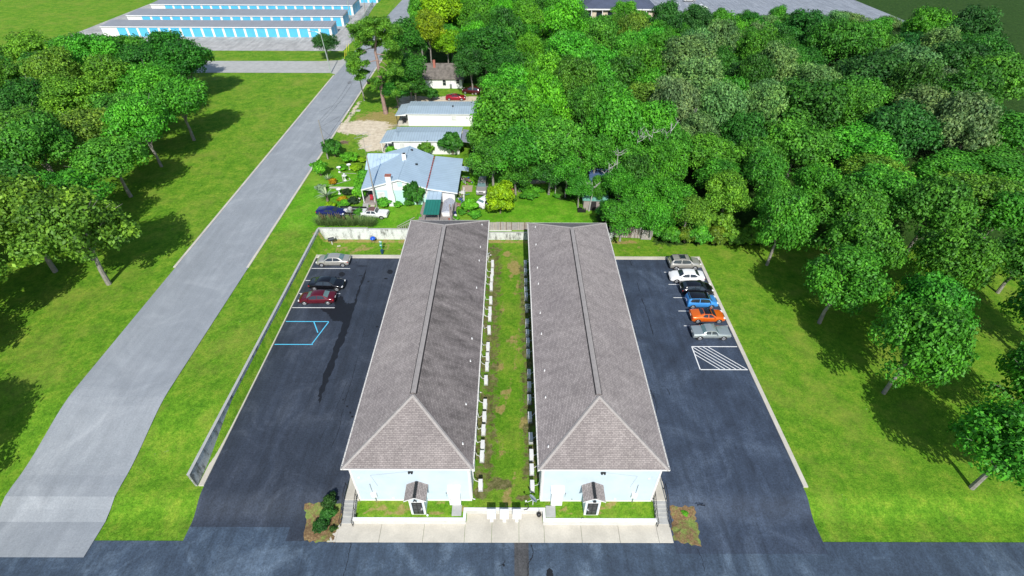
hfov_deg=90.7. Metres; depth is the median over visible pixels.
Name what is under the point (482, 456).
condenser unit
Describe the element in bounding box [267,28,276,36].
roller door
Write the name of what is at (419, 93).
shrub
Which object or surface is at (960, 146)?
tree
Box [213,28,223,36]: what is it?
roller door
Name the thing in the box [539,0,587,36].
tree
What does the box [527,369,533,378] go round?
condenser unit
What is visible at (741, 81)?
tree
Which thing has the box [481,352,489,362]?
condenser unit
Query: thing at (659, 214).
tree
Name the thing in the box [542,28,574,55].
tree
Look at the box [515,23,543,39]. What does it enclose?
tree
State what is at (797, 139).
tree
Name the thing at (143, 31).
roller door
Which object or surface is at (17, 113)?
tree
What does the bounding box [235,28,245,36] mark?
roller door
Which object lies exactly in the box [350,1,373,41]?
fence
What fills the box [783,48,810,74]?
tree
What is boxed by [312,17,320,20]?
roller door
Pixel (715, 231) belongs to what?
shrub
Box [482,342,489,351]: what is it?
condenser unit
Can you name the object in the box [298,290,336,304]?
parked car
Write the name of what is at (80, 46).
tree
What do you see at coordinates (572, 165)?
tree
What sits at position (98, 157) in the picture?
tree
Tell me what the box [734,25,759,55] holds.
tree
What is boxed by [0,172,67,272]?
tree
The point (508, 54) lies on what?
tree
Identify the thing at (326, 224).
reed clump
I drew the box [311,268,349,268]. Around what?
parking line
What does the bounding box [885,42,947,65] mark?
tree
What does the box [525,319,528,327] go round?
condenser unit
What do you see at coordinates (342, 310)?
sealant patch
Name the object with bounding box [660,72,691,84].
tree
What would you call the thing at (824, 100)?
tree
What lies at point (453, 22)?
tree
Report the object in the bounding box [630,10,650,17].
tree
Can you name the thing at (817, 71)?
tree
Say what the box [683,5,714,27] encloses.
tree
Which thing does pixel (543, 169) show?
tree
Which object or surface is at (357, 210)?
shrub
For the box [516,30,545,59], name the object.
tree
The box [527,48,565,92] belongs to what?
tree
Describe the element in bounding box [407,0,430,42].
tree
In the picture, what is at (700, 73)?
tree
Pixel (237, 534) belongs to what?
lot margin
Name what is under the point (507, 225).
wooden fence
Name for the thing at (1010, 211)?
tree
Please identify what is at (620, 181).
tree
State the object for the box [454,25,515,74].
tree
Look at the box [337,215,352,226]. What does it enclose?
reed clump
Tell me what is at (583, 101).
tree
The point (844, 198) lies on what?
tree
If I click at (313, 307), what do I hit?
parking line
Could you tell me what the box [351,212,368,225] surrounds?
reed clump
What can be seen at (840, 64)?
tree
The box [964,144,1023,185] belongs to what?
tree
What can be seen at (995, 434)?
tree
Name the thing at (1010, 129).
tree
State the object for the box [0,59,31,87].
tree
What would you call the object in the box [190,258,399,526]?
parking lot
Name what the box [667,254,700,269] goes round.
parked suv
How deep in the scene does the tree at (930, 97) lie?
90.58 m
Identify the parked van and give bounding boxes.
[462,85,480,94]
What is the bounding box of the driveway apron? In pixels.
[286,527,307,540]
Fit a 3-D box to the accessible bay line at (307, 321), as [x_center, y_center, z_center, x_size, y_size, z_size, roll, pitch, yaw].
[-25.780,4.219,63.729,5.400,0.001,0.120,0,40,0]
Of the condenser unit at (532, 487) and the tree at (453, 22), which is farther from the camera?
the tree at (453, 22)
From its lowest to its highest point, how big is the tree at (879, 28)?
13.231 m
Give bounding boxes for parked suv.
[475,176,488,194]
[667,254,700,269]
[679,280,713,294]
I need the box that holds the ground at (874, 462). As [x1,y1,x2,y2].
[0,0,1023,541]
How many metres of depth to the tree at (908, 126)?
85.24 m
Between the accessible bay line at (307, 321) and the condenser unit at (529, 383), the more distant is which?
the accessible bay line at (307, 321)
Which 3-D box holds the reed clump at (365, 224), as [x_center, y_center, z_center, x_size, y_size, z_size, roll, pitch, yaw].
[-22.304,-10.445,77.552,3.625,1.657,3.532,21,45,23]
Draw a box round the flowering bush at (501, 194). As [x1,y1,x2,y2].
[485,180,514,213]
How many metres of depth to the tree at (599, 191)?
79.10 m
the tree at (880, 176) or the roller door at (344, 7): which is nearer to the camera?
the tree at (880, 176)
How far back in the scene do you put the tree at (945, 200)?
67.13 m
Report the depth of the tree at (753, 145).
84.23 m
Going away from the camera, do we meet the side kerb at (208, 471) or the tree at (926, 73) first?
the side kerb at (208, 471)
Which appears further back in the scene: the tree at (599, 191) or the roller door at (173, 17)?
the roller door at (173, 17)
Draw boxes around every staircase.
[338,483,357,525]
[653,483,671,526]
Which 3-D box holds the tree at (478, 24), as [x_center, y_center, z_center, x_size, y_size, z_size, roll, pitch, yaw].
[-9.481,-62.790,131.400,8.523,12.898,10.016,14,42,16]
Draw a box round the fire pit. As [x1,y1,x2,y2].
[577,208,585,212]
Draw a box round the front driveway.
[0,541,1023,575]
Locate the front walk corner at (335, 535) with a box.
[327,524,339,541]
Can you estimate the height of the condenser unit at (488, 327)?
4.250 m
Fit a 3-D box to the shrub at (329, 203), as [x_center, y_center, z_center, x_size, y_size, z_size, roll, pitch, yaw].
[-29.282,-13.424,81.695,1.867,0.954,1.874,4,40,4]
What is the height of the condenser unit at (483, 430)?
4.411 m
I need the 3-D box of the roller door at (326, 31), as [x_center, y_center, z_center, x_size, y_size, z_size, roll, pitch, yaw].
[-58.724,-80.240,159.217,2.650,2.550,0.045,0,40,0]
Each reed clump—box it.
[309,212,326,225]
[317,214,333,226]
[325,213,339,225]
[331,212,349,226]
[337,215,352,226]
[345,213,359,226]
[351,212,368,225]
[357,214,373,226]
[360,215,381,226]
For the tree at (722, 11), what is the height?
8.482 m
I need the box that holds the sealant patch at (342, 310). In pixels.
[318,271,365,402]
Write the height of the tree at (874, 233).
12.737 m
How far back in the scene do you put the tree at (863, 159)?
81.05 m
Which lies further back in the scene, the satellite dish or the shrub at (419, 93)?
the shrub at (419, 93)
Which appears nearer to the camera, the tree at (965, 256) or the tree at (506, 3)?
the tree at (965, 256)
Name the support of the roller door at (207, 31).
in the storage building at (244, 28)
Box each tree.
[0,28,51,62]
[0,56,16,65]
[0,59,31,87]
[0,75,48,112]
[0,103,58,165]
[0,110,76,173]
[0,152,40,171]
[0,159,40,184]
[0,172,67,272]
[0,183,142,285]
[0,257,10,281]
[16,49,78,67]
[18,44,85,84]
[24,168,116,234]
[36,73,105,116]
[45,31,84,74]
[58,107,137,156]
[65,31,125,91]
[66,135,151,197]
[80,53,132,94]
[86,90,142,143]
[99,92,178,166]
[108,33,145,46]
[112,42,159,66]
[113,59,176,96]
[139,29,197,52]
[141,74,208,140]
[154,39,214,79]
[311,32,339,60]
[317,187,335,201]
[344,15,411,114]
[377,73,412,108]
[385,16,427,52]
[385,50,427,100]
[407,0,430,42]
[408,77,428,100]
[415,8,446,62]
[419,0,462,50]
[429,29,460,62]
[437,131,463,154]
[443,24,460,62]
[444,5,463,26]
[451,46,485,94]
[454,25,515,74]
[456,0,490,27]
[458,20,487,42]
[462,12,487,26]
[463,135,510,185]
[465,126,499,150]
[466,82,539,137]
[476,73,499,93]
[480,61,529,88]
[483,0,501,7]
[483,45,526,74]
[484,25,516,48]
[486,3,526,41]
[486,5,502,23]
[489,118,544,191]
[494,0,514,14]
[497,160,533,194]
[512,0,540,15]
[512,2,549,35]
[514,36,547,60]
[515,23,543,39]
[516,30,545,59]
[516,84,533,92]
[523,53,544,76]
[526,66,573,121]
[526,153,568,194]
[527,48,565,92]
[528,102,559,127]
[529,114,586,188]
[532,0,546,10]
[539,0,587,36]
[540,4,553,39]
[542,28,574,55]
[543,0,572,9]
[548,30,601,56]
[551,149,587,197]
[552,51,597,117]
[565,174,593,207]
[566,83,605,133]
[572,46,616,78]
[578,9,589,19]
[579,133,615,172]
[581,16,609,35]
[582,18,619,51]
[583,86,648,168]
[586,181,600,210]
[590,174,609,200]
[594,45,618,63]
[594,73,629,98]
[595,14,618,35]
[595,199,616,222]
[600,196,649,241]
[601,165,637,201]
[603,141,648,171]
[604,53,643,86]
[609,0,636,15]
[610,12,625,21]
[614,26,646,55]
[616,10,651,35]
[617,14,631,27]
[619,175,663,208]
[620,43,669,74]
[622,152,661,181]
[627,81,658,104]
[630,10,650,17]
[631,126,647,142]
[632,67,665,83]
[635,97,679,147]
[636,25,665,44]
[641,140,689,182]
[641,197,676,236]
[644,126,695,162]
[647,29,674,52]
[647,72,701,125]
[649,0,684,30]
[651,19,676,32]
[653,177,696,217]
[656,48,672,74]
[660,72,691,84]
[661,32,724,72]
[670,54,724,95]
[670,194,711,228]
[672,22,690,33]
[679,111,720,137]
[681,4,703,21]
[681,22,713,41]
[681,25,717,50]
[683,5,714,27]
[686,131,746,169]
[692,157,743,188]
[696,79,748,131]
[703,167,754,212]
[706,16,744,55]
[711,10,744,43]
[712,8,728,19]
[715,110,768,149]
[716,44,741,70]
[718,75,749,116]
[723,60,744,78]
[733,51,777,87]
[733,135,789,181]
[734,23,782,60]
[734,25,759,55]
[735,9,756,20]
[740,11,764,22]
[740,18,762,30]
[740,80,789,127]
[740,145,789,192]
[744,20,772,37]
[748,77,779,89]
[751,187,819,265]
[752,175,799,213]
[757,39,800,84]
[760,14,781,23]
[762,76,852,130]
[766,116,844,178]
[767,4,787,19]
[770,23,793,38]
[777,32,799,47]
[779,11,790,22]
[782,8,831,43]
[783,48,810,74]
[787,61,843,85]
[788,43,830,67]
[788,161,849,211]
[799,18,837,61]
[801,242,896,323]
[811,179,892,249]
[812,205,910,271]
[813,75,894,105]
[817,17,885,67]
[824,9,851,22]
[824,83,883,131]
[827,120,908,165]
[830,57,857,72]
[836,152,915,181]
[837,46,911,90]
[838,10,872,22]
[845,161,921,215]
[849,21,889,56]
[855,33,906,59]
[857,98,945,159]
[865,16,893,35]
[866,299,980,394]
[876,15,901,32]
[876,268,980,340]
[884,57,944,105]
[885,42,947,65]
[887,175,983,252]
[892,31,925,48]
[892,83,950,149]
[897,4,957,36]
[907,223,1011,292]
[908,147,984,184]
[915,24,961,53]
[926,87,1004,155]
[931,170,1023,223]
[933,37,999,70]
[936,65,958,86]
[940,63,1005,108]
[941,3,1004,37]
[947,396,1023,495]
[957,31,977,40]
[957,102,1010,151]
[959,31,1013,50]
[963,51,1023,100]
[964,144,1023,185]
[968,37,1022,59]
[971,181,1023,238]
[977,341,1023,406]
[980,110,1023,154]
[995,228,1023,293]
[997,281,1023,329]
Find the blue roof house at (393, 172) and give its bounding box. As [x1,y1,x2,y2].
[361,146,468,207]
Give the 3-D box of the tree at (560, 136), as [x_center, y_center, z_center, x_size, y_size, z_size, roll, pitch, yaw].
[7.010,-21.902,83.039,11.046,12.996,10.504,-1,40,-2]
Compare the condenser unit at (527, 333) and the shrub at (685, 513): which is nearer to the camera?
the shrub at (685, 513)
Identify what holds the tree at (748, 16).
on the ground at (874, 462)
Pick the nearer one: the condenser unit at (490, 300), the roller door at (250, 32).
the condenser unit at (490, 300)
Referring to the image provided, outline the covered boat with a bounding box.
[441,197,454,215]
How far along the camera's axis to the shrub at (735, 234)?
74.91 m
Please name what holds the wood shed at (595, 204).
on the ground at (874, 462)
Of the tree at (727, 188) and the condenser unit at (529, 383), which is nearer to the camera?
the condenser unit at (529, 383)
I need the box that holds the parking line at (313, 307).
[292,307,334,307]
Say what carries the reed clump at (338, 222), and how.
on the ground at (874, 462)
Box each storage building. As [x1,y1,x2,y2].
[99,20,337,36]
[126,8,349,25]
[150,0,360,14]
[359,0,379,2]
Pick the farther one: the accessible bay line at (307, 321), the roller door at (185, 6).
the roller door at (185, 6)
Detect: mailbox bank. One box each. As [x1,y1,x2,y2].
[487,509,495,521]
[500,509,508,521]
[513,509,520,521]
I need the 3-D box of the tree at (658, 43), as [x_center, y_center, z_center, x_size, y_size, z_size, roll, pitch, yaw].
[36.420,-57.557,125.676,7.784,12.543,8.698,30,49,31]
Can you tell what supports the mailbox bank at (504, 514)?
on the front walk at (482, 528)
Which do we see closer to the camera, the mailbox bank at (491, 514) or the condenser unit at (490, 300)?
the mailbox bank at (491, 514)
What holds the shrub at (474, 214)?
on the ground at (874, 462)
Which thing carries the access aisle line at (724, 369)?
on the parking lot at (732, 468)
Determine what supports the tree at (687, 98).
on the ground at (874, 462)
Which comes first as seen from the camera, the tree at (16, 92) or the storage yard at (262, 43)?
the tree at (16, 92)
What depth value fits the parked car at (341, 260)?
71.95 m
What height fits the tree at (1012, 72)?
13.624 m
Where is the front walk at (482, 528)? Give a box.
[335,514,673,542]
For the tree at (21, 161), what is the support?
on the ground at (874, 462)
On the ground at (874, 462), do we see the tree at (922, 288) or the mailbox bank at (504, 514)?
the tree at (922, 288)
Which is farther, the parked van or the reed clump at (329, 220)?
the parked van
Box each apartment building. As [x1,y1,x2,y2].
[340,220,489,513]
[527,222,669,514]
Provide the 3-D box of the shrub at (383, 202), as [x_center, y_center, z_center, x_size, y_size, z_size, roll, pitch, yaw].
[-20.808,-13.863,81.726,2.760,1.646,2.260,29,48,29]
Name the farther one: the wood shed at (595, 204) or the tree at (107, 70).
the tree at (107, 70)
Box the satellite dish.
[525,494,536,504]
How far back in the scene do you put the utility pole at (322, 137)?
92.13 m
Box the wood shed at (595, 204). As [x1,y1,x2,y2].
[582,169,609,210]
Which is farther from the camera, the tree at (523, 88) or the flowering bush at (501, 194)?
the tree at (523, 88)
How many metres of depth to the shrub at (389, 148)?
95.03 m
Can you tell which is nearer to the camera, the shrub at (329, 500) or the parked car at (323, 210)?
the shrub at (329, 500)
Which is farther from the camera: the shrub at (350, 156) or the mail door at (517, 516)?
the shrub at (350, 156)
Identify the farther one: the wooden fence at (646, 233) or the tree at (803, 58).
the tree at (803, 58)
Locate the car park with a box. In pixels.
[650,0,904,21]
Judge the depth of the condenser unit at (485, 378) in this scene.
55.98 m
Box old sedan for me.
[358,207,388,219]
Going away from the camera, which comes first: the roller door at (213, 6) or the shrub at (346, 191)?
the shrub at (346, 191)
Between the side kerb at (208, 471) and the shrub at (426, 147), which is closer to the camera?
the side kerb at (208, 471)
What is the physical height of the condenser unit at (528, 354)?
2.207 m
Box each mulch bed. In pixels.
[304,502,341,542]
[670,505,701,546]
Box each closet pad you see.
[452,505,461,515]
[546,506,555,517]
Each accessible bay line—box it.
[275,344,312,344]
[286,321,328,321]
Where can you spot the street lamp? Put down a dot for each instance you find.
(324, 49)
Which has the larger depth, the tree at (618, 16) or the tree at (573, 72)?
the tree at (618, 16)
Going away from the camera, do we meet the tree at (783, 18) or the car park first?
the tree at (783, 18)
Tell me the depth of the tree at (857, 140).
84.51 m
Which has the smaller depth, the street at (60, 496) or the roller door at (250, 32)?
the street at (60, 496)
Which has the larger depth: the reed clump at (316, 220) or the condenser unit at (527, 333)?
the reed clump at (316, 220)
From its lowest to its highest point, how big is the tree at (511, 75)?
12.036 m
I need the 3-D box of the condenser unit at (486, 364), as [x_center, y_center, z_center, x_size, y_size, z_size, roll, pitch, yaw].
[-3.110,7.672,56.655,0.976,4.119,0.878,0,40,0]
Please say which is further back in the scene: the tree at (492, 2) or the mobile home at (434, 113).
the tree at (492, 2)
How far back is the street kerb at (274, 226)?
80.43 m
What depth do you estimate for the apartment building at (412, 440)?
47.42 m
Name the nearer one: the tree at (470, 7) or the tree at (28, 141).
the tree at (28, 141)
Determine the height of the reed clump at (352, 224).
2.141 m
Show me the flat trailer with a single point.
(349, 209)
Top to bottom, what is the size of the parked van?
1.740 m
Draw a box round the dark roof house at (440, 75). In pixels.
[422,60,464,88]
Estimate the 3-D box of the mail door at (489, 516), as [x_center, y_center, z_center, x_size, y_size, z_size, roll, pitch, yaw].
[-1.811,20.070,44.393,0.700,0.860,0.010,0,40,0]
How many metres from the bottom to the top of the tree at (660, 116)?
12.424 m
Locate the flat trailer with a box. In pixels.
[340,206,366,216]
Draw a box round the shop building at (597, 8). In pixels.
[577,0,654,17]
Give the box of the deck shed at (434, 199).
[423,190,442,219]
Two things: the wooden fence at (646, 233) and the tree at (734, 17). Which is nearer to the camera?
the wooden fence at (646, 233)
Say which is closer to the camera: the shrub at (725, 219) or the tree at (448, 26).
the shrub at (725, 219)
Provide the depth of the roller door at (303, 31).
159.10 m
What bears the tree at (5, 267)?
on the ground at (874, 462)
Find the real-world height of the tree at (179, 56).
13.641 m
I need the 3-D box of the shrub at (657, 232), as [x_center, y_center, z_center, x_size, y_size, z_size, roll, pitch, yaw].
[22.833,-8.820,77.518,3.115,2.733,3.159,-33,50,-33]
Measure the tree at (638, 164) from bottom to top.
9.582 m
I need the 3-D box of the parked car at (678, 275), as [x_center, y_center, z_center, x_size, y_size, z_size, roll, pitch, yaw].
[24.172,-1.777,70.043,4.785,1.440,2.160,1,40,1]
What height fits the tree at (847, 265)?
12.053 m
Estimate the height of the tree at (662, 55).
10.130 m
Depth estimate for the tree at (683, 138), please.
83.75 m
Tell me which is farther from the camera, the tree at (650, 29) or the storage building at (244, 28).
the storage building at (244, 28)
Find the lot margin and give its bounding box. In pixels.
[183,527,289,540]
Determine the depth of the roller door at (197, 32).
159.10 m
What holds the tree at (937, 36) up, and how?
on the ground at (874, 462)
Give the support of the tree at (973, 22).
on the ground at (874, 462)
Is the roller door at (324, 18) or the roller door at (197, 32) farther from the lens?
the roller door at (324, 18)
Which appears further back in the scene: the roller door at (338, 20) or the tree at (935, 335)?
the roller door at (338, 20)
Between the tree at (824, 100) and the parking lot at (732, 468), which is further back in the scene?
the tree at (824, 100)
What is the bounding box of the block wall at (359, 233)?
[318,227,613,239]
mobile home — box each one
[380,124,473,153]
[395,101,475,125]
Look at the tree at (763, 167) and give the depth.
78.29 m
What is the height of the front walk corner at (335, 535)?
0.015 m
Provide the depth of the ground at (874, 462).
61.71 m
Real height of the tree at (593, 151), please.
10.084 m
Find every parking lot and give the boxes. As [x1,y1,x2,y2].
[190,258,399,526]
[616,260,827,553]
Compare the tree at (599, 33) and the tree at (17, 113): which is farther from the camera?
the tree at (599, 33)
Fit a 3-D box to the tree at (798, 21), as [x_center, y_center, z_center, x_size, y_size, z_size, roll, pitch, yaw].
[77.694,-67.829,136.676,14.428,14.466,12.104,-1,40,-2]
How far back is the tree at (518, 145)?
78.29 m
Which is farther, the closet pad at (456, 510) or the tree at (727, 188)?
the tree at (727, 188)
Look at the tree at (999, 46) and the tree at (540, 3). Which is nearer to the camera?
the tree at (999, 46)
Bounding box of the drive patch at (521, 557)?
[514,543,528,575]
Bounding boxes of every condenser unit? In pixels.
[473,475,482,491]
[475,450,484,462]
[477,424,485,435]
[477,440,484,451]
[478,411,486,422]
[479,399,487,409]
[480,375,487,384]
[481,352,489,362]
[481,362,488,371]
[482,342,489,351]
[483,325,490,334]
[485,296,492,304]
[486,282,492,290]
[524,292,529,300]
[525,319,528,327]
[525,329,531,337]
[526,338,531,347]
[526,349,532,358]
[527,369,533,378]
[527,381,532,392]
[527,394,534,404]
[527,411,534,422]
[528,432,534,443]
[529,449,536,461]
[529,463,536,475]
[530,471,540,492]
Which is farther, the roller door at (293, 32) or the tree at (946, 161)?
the roller door at (293, 32)
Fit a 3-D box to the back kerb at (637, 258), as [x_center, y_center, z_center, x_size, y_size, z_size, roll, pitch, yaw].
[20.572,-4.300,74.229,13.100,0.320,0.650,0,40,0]
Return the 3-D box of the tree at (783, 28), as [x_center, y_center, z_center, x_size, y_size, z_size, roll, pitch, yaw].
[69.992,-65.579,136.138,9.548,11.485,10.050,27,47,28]
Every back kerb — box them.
[316,255,399,257]
[615,256,696,259]
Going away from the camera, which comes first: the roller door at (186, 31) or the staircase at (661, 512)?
the staircase at (661, 512)
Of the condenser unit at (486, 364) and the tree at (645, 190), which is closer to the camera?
the condenser unit at (486, 364)
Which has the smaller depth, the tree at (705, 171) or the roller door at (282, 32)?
the tree at (705, 171)
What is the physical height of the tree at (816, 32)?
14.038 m
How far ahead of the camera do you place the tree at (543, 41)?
129.53 m
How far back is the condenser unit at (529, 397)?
54.10 m
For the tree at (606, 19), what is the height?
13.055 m
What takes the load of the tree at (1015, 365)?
on the ground at (874, 462)
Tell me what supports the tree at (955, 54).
on the ground at (874, 462)
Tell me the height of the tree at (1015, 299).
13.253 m
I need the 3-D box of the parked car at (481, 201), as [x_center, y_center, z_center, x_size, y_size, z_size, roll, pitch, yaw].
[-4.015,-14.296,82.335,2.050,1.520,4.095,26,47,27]
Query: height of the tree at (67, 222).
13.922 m
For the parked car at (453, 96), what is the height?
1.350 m
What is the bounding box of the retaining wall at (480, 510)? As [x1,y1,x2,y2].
[353,507,656,524]
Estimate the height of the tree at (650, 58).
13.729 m
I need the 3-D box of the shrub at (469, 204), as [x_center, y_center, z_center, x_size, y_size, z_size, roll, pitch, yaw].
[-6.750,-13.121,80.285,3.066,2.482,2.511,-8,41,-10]
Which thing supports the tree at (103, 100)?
on the ground at (874, 462)
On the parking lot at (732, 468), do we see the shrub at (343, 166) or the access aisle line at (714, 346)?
the access aisle line at (714, 346)
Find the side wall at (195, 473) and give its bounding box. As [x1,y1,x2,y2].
[186,229,318,485]
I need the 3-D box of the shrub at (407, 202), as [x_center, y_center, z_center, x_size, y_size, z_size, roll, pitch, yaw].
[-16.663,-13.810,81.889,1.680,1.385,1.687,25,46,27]
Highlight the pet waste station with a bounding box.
[379,241,383,253]
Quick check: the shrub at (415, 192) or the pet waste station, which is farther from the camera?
the shrub at (415, 192)
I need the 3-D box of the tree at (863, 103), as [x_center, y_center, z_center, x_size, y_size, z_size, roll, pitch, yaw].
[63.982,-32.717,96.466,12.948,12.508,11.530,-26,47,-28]
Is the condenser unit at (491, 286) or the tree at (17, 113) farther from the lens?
the tree at (17, 113)
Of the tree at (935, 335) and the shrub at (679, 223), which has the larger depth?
the shrub at (679, 223)
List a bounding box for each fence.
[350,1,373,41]
[489,222,527,229]
[609,226,641,237]
[641,230,651,239]
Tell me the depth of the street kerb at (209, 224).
86.49 m
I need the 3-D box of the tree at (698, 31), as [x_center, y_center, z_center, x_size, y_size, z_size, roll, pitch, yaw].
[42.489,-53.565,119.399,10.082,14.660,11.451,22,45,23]
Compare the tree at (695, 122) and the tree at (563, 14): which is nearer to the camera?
the tree at (695, 122)
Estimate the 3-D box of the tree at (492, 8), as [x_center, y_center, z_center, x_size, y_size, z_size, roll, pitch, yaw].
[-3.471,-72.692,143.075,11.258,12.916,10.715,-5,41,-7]
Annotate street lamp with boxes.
[308,31,331,72]
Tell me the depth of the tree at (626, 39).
115.99 m
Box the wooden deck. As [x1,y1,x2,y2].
[396,202,456,228]
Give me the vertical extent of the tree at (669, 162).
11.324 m
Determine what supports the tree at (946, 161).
on the ground at (874, 462)
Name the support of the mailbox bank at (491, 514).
on the front walk at (482, 528)
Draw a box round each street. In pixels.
[0,267,247,556]
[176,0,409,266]
[181,59,345,74]
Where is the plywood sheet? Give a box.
[462,185,472,191]
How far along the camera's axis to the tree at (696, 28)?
120.37 m
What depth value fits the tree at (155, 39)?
117.43 m
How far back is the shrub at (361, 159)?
93.33 m
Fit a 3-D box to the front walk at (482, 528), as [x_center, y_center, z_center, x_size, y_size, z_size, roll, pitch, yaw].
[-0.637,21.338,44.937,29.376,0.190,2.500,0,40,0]
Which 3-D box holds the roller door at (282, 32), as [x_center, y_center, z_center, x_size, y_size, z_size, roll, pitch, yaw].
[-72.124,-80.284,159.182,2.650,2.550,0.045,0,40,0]
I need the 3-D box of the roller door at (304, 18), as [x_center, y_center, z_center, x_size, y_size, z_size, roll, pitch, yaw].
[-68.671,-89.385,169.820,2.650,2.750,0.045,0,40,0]
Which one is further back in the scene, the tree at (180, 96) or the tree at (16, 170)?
the tree at (180, 96)
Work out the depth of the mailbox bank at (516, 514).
44.35 m
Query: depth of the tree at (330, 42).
136.62 m
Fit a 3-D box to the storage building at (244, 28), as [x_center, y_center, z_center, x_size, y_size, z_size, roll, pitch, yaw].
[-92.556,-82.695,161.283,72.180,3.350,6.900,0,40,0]
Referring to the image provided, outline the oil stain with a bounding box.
[546,568,552,575]
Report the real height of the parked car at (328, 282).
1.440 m
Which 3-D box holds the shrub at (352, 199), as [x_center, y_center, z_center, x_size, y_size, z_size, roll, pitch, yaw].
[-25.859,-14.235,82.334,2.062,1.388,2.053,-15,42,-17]
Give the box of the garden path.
[329,187,353,188]
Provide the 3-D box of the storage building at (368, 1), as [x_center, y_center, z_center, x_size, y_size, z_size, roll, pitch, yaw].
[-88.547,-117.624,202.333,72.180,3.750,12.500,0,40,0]
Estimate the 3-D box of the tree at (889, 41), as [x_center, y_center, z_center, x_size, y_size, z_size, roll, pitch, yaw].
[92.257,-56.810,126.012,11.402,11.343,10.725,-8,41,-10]
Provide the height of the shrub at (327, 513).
1.223 m
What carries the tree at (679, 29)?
on the ground at (874, 462)
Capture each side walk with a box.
[345,480,359,500]
[652,481,666,501]
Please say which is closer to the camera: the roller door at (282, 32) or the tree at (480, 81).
the tree at (480, 81)
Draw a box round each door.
[117,28,127,35]
[127,28,138,35]
[138,28,148,35]
[142,16,150,19]
[152,16,160,19]
[162,16,170,19]
[172,16,180,19]
[181,28,192,36]
[183,5,191,8]
[192,28,202,36]
[202,28,213,36]
[211,5,219,8]
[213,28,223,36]
[224,28,234,36]
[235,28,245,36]
[245,28,255,36]
[256,28,266,36]
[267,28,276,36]
[277,28,287,36]
[288,28,298,36]
[299,28,308,36]
[302,17,310,20]
[309,28,318,36]
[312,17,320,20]
[320,29,329,33]
[322,17,330,20]
[333,17,341,25]
[343,6,351,14]
[487,514,494,518]
[500,514,507,518]
[513,514,520,518]
[590,202,595,210]
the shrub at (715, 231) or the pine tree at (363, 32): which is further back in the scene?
the pine tree at (363, 32)
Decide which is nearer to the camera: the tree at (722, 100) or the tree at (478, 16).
the tree at (722, 100)
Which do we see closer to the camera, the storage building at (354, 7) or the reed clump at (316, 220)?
the reed clump at (316, 220)
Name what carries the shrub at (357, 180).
on the ground at (874, 462)
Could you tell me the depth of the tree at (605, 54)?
110.37 m
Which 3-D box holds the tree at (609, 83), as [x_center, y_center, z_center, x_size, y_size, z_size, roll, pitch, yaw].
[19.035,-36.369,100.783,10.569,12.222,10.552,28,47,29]
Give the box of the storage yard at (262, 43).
[77,3,376,50]
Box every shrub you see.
[308,159,327,175]
[312,518,329,533]
[314,184,325,191]
[319,505,337,519]
[320,138,341,156]
[320,491,336,508]
[324,201,336,205]
[328,178,336,183]
[329,525,336,532]
[336,195,347,200]
[336,199,349,205]
[337,164,347,170]
[339,152,358,161]
[341,188,351,194]
[347,196,358,203]
[349,163,361,170]
[352,181,367,199]
[353,178,363,182]
[353,207,362,215]
[356,169,366,178]
[357,156,366,161]
[376,197,391,206]
[385,146,396,152]
[393,201,402,206]
[402,180,425,204]
[403,200,413,205]
[405,91,422,96]
[417,140,434,152]
[422,87,438,99]
[457,209,466,214]
[460,198,478,211]
[467,210,480,218]
[516,181,532,191]
[519,188,539,199]
[530,186,545,192]
[651,224,669,237]
[661,224,680,242]
[670,220,692,226]
[677,224,695,242]
[681,510,688,516]
[686,224,713,245]
[692,213,717,226]
[706,225,727,244]
[710,210,740,230]
[722,225,747,245]
[739,222,767,244]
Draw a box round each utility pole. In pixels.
[318,120,328,158]
[366,156,377,206]
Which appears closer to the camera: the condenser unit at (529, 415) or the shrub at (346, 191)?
the condenser unit at (529, 415)
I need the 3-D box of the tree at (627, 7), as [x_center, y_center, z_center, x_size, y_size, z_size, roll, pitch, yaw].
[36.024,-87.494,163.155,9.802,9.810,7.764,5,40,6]
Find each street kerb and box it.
[173,75,333,267]
[247,125,340,267]
[341,49,388,121]
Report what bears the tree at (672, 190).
on the ground at (874, 462)
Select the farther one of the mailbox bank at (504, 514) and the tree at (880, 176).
the tree at (880, 176)
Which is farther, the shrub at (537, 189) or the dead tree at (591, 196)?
the shrub at (537, 189)
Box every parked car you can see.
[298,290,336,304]
[308,276,345,290]
[315,206,345,216]
[316,253,350,266]
[445,93,465,100]
[476,195,486,208]
[668,269,704,282]
[684,292,718,308]
[688,307,725,323]
[689,323,730,340]
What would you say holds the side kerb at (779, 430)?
on the ground at (874, 462)
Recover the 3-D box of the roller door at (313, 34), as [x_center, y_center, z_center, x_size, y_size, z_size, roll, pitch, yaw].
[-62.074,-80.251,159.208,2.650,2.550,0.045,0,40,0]
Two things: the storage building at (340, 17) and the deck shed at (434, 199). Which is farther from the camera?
the storage building at (340, 17)
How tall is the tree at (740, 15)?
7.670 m
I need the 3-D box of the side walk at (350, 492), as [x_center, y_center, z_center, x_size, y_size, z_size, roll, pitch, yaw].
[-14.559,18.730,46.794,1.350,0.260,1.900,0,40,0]
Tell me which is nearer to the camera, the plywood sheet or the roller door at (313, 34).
the plywood sheet
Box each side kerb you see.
[198,254,317,485]
[697,257,807,487]
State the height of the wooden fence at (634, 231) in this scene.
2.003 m
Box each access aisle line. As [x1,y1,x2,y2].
[692,346,736,346]
[701,369,747,369]
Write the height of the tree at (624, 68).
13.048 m
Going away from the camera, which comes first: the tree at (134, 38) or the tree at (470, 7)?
the tree at (134, 38)

